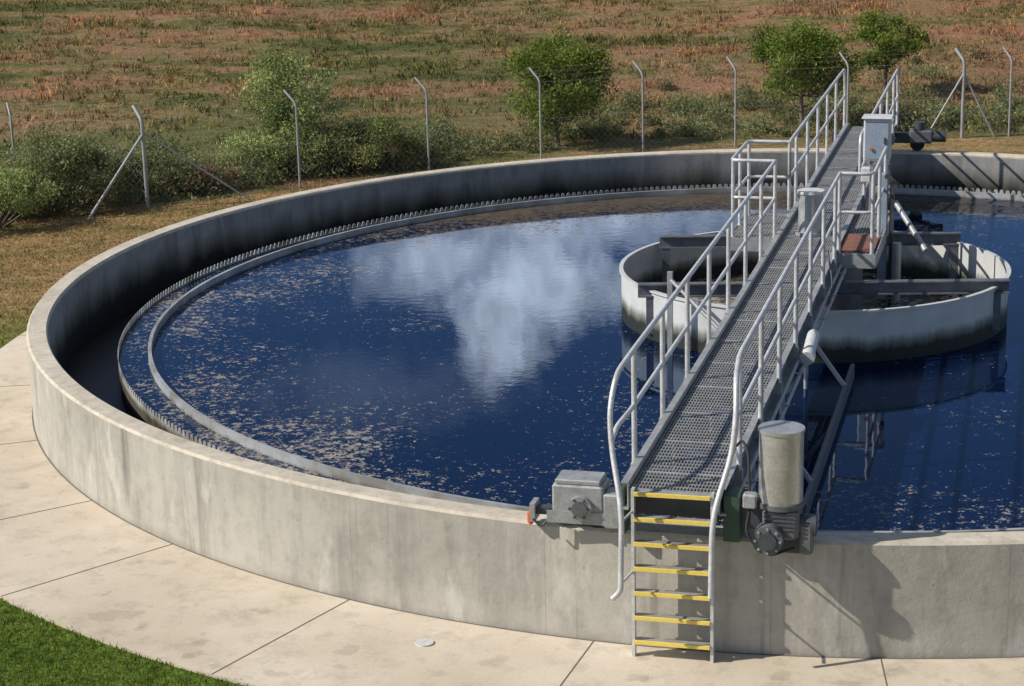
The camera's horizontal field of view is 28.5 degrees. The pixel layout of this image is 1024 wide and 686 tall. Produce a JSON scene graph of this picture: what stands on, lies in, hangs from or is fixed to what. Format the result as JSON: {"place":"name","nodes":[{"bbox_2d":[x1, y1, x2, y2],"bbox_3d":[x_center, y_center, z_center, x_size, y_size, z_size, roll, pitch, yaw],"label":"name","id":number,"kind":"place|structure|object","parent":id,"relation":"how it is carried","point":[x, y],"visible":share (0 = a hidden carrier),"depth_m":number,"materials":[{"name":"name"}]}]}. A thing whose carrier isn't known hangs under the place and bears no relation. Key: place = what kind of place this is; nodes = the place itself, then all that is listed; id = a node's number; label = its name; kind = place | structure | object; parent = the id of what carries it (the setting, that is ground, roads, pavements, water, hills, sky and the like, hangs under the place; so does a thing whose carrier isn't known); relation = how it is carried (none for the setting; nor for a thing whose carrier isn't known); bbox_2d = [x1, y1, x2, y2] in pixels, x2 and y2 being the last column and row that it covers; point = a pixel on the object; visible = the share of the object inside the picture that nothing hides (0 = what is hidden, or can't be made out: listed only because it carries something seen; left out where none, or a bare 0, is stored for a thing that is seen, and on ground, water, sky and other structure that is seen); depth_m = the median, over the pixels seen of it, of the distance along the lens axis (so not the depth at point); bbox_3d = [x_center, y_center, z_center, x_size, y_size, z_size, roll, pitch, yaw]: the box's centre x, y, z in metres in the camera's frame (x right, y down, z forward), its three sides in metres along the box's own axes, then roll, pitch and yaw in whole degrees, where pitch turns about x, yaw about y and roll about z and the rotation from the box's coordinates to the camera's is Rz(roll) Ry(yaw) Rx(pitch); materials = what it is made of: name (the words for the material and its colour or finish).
{"place":"outdoors","nodes":[
{"label":"outdoors","id":0,"kind":"place"},
{"bbox_2d":[0,598,245,685],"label":"lawn grass","id":1,"kind":"structure","parent":0,"point":[38,658],"depth_m":19.41,"materials":[{"name":"green plant"}]},
{"bbox_2d":[0,152,525,345],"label":"verge grass","id":2,"kind":"structure","parent":0,"point":[131,228],"depth_m":40.11,"materials":[{"name":"plant"}]},
{"bbox_2d":[0,0,1023,685],"bbox_3d":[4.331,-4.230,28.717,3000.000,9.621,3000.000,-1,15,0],"label":"ground","id":3,"kind":"structure","parent":0,"point":[986,142],"depth_m":58.71,"materials":[{"name":"brown plant"}]},
{"bbox_2d":[0,161,61,226],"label":"shrub","id":4,"kind":"object","parent":3,"relation":"on","point":[9,193],"visible":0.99,"depth_m":40.30,"materials":[{"name":"green plant"}]},
{"bbox_2d":[0,121,124,212],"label":"shrub","id":5,"kind":"object","parent":3,"relation":"on","point":[68,162],"visible":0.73,"depth_m":41.59,"materials":[{"name":"green plant"}]},
{"bbox_2d":[71,135,221,196],"bbox_3d":[-7.957,-3.861,43.939,3.207,1.222,2.650,-1,15,0],"label":"shrub","id":6,"kind":"object","parent":3,"relation":"on","point":[158,152],"visible":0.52,"depth_m":43.37,"materials":[{"name":"green plant"}]},
{"bbox_2d":[167,161,241,192],"bbox_3d":[-6.732,-3.602,43.777,1.621,0.746,1.178,-12,18,-35],"label":"dry shrub","id":7,"kind":"object","parent":3,"relation":"on","point":[227,175],"visible":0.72,"depth_m":43.58,"materials":[{"name":"green plant"}]},
{"bbox_2d":[214,117,346,175],"bbox_3d":[-5.188,-4.412,45.416,2.599,1.407,2.418,10,19,37],"label":"shrub","id":8,"kind":"object","parent":3,"relation":"on","point":[290,134],"visible":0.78,"depth_m":45.02,"materials":[{"name":"green plant"}]},
{"bbox_2d":[227,37,348,145],"bbox_3d":[-5.192,-5.476,46.166,2.596,3.047,2.878,-10,17,-30],"label":"sapling tree","id":9,"kind":"object","parent":3,"relation":"on","point":[277,78],"visible":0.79,"depth_m":45.78,"materials":[{"name":"green plant"}]},
{"bbox_2d":[288,112,426,172],"bbox_3d":[-3.622,-4.519,45.652,3.182,1.422,2.396,4,16,21],"label":"shrub","id":10,"kind":"object","parent":3,"relation":"on","point":[346,134],"visible":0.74,"depth_m":45.54,"materials":[{"name":"green plant"}]},
{"bbox_2d":[361,140,426,171],"bbox_3d":[-2.554,-4.271,45.780,1.470,0.826,1.509,6,16,26],"label":"dry shrub","id":11,"kind":"object","parent":3,"relation":"on","point":[408,161],"visible":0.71,"depth_m":45.62,"materials":[{"name":"green plant"}]},
{"bbox_2d":[0,0,1023,153],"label":"hillside grass","id":12,"kind":"structure","parent":3,"relation":"on","point":[591,37],"depth_m":62.17,"materials":[{"name":"brown plant"}]},
{"bbox_2d":[0,50,1023,206],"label":"undergrowth","id":13,"kind":"object","parent":3,"relation":"on","point":[993,114],"visible":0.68,"depth_m":49.45,"materials":[{"name":"green plant"}]},
{"bbox_2d":[0,47,1023,219],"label":"chain link fence","id":14,"kind":"object","parent":3,"relation":"on","point":[963,78],"visible":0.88,"depth_m":46.22,"materials":[{"name":"grey metal"}]},
{"bbox_2d":[26,148,1023,657],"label":"settling tank","id":15,"kind":"object","parent":3,"relation":"on","point":[134,458],"visible":0.77,"depth_m":21.12,"materials":[{"name":"concrete"}]},
{"bbox_2d":[120,193,1023,530],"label":"water","id":16,"kind":"structure","parent":15,"relation":"in","point":[480,355],"depth_m":26.89,"materials":[{"name":"blue liquid"}]},
{"bbox_2d":[619,231,1010,362],"bbox_3d":[4.415,-0.674,29.656,5.660,1.269,5.660,-1,15,0],"label":"feedwell","id":17,"kind":"object","parent":16,"relation":"in","point":[950,288],"visible":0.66,"depth_m":28.13,"materials":[{"name":"paint"}]},
{"bbox_2d":[527,68,945,662],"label":"walkway bridge","id":18,"kind":"structure","parent":15,"relation":"on","point":[776,515],"depth_m":21.97,"materials":[{"name":"metal"}]},
{"bbox_2d":[497,23,619,146],"bbox_3d":[1.121,-6.130,48.230,2.965,2.976,3.515,-1,15,0],"label":"tree","id":19,"kind":"object","parent":3,"relation":"on","point":[543,62],"visible":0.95,"depth_m":47.73,"materials":[{"name":"green plant"}]},
{"bbox_2d":[744,17,875,130],"bbox_3d":[7.316,-6.638,49.745,2.988,2.897,2.992,-4,15,-10],"label":"tree","id":20,"kind":"object","parent":3,"relation":"on","point":[810,46],"visible":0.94,"depth_m":49.09,"materials":[{"name":"green plant"}]},
{"bbox_2d":[843,8,935,90],"bbox_3d":[10.184,-7.900,54.710,2.546,2.436,2.486,8,17,30],"label":"tree","id":21,"kind":"object","parent":3,"relation":"on","point":[884,38],"visible":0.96,"depth_m":54.37,"materials":[{"name":"green plant"}]},
{"bbox_2d":[0,331,1023,685],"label":"concrete path","id":22,"kind":"structure","parent":0,"point":[76,559],"depth_m":20.02,"materials":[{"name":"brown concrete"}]}
]}

